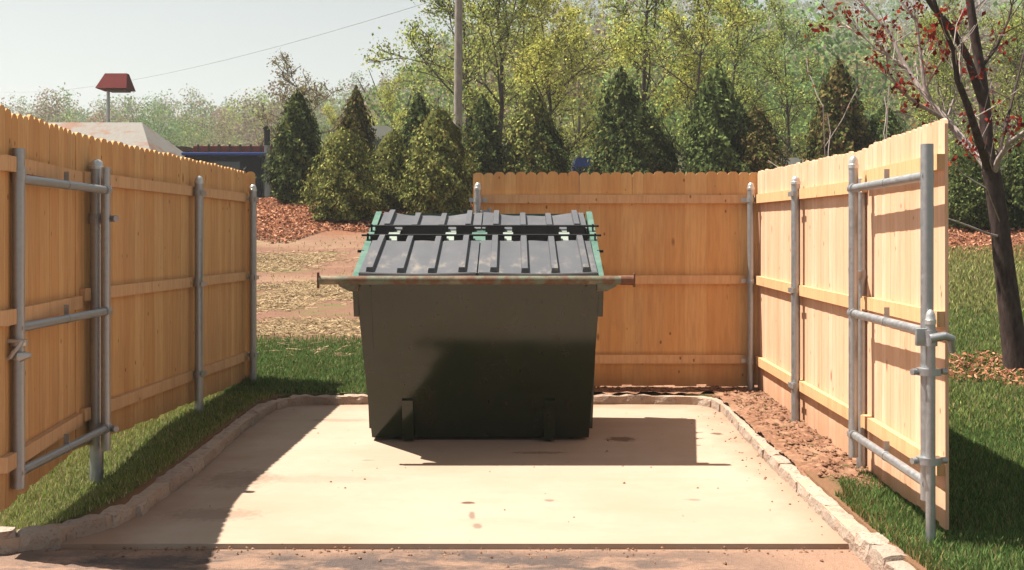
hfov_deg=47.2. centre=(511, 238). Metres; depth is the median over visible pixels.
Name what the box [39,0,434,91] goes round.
power line
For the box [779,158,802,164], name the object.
parked car
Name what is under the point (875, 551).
kerb
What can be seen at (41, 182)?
board gate
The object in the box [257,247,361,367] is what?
straw
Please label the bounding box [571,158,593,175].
parked car
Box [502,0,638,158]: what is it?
leafy tree
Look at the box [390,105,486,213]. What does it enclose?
evergreen
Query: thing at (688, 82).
leafy tree
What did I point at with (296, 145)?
evergreen
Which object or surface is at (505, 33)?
leafy tree
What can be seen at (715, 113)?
evergreen
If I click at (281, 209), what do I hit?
mulch
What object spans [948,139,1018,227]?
evergreen
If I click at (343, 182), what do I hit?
evergreen
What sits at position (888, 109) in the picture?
sapling
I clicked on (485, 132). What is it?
evergreen
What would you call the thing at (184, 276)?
board fence
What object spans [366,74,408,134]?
leafy tree
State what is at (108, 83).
hooded pole
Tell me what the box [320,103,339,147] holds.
leafy tree
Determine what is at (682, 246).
board fence
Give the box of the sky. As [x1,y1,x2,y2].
[0,0,1017,141]
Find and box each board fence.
[75,132,258,483]
[469,171,757,389]
[754,148,868,467]
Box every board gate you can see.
[0,104,112,511]
[847,118,955,544]
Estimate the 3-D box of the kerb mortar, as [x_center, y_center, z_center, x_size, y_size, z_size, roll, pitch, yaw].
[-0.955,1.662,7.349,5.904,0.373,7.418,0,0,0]
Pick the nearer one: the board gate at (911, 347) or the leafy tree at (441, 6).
the board gate at (911, 347)
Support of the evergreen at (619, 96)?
on the ground at (316, 243)
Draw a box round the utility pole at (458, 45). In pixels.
[454,0,462,142]
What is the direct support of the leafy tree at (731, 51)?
on the ground at (316, 243)
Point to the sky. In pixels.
(45, 44)
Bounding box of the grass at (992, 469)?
[0,237,1023,569]
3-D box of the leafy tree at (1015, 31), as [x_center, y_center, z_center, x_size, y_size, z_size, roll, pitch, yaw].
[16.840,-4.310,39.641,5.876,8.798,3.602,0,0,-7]
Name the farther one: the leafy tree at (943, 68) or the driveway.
the leafy tree at (943, 68)
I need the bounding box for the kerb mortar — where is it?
[0,395,857,551]
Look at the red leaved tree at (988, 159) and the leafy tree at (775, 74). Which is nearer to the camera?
the red leaved tree at (988, 159)
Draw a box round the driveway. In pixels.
[0,549,871,569]
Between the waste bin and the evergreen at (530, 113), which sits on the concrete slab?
the waste bin
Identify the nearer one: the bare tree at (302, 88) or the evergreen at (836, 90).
the evergreen at (836, 90)
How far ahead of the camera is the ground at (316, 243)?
13.94 m
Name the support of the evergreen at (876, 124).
on the ground at (316, 243)
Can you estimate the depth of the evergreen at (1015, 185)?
22.22 m
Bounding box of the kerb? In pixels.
[0,393,915,569]
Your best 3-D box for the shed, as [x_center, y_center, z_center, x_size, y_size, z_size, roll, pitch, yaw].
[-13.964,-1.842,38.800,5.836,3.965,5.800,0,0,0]
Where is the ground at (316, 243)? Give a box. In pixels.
[0,25,1023,569]
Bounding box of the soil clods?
[31,385,872,567]
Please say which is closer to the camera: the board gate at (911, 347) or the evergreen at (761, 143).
the board gate at (911, 347)
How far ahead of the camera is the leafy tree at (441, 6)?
40.80 m
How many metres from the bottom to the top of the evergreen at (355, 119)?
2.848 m
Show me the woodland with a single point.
(214, 125)
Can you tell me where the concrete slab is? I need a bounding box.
[61,404,848,548]
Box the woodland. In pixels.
[0,0,1023,175]
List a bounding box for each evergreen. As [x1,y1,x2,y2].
[255,89,324,201]
[290,125,386,220]
[333,85,377,189]
[366,129,413,209]
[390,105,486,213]
[398,92,429,161]
[460,94,510,193]
[500,84,567,174]
[505,114,578,174]
[577,98,698,174]
[587,65,653,173]
[676,62,750,174]
[726,105,794,173]
[794,57,874,162]
[864,103,907,146]
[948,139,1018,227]
[1000,120,1023,230]
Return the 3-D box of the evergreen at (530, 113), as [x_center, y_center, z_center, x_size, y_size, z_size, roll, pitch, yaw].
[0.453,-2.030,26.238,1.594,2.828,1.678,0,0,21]
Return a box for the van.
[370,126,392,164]
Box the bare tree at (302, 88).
[252,47,344,173]
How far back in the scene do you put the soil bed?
9.15 m
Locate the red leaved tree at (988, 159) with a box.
[804,0,1023,372]
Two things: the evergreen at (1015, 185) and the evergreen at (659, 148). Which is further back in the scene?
the evergreen at (659, 148)
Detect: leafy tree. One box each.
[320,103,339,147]
[355,0,584,150]
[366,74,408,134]
[390,0,526,138]
[467,0,636,137]
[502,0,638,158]
[589,0,722,126]
[605,0,758,159]
[667,0,820,141]
[728,0,834,160]
[857,0,972,168]
[911,0,1023,159]
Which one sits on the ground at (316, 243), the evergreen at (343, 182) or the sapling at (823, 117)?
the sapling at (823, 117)
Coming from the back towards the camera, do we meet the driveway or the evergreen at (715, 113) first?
the evergreen at (715, 113)
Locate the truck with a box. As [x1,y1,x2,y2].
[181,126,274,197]
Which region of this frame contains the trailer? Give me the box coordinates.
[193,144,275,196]
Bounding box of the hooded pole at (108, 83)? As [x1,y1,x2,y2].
[95,73,135,121]
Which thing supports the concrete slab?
on the ground at (316, 243)
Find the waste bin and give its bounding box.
[317,210,634,440]
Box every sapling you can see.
[768,58,860,166]
[875,64,914,141]
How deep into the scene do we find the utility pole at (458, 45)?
33.90 m
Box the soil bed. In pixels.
[594,384,887,488]
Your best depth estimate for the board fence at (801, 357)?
9.14 m
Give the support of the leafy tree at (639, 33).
on the ground at (316, 243)
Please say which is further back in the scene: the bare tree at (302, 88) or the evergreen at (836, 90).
the bare tree at (302, 88)
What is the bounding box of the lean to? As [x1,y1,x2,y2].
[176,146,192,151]
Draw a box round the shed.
[47,122,183,156]
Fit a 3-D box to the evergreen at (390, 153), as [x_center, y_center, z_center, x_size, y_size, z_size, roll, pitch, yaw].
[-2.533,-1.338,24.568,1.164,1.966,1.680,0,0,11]
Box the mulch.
[257,197,1023,385]
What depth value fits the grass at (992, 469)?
8.56 m
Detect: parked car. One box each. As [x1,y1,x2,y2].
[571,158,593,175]
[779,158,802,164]
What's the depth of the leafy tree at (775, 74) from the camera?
45.76 m

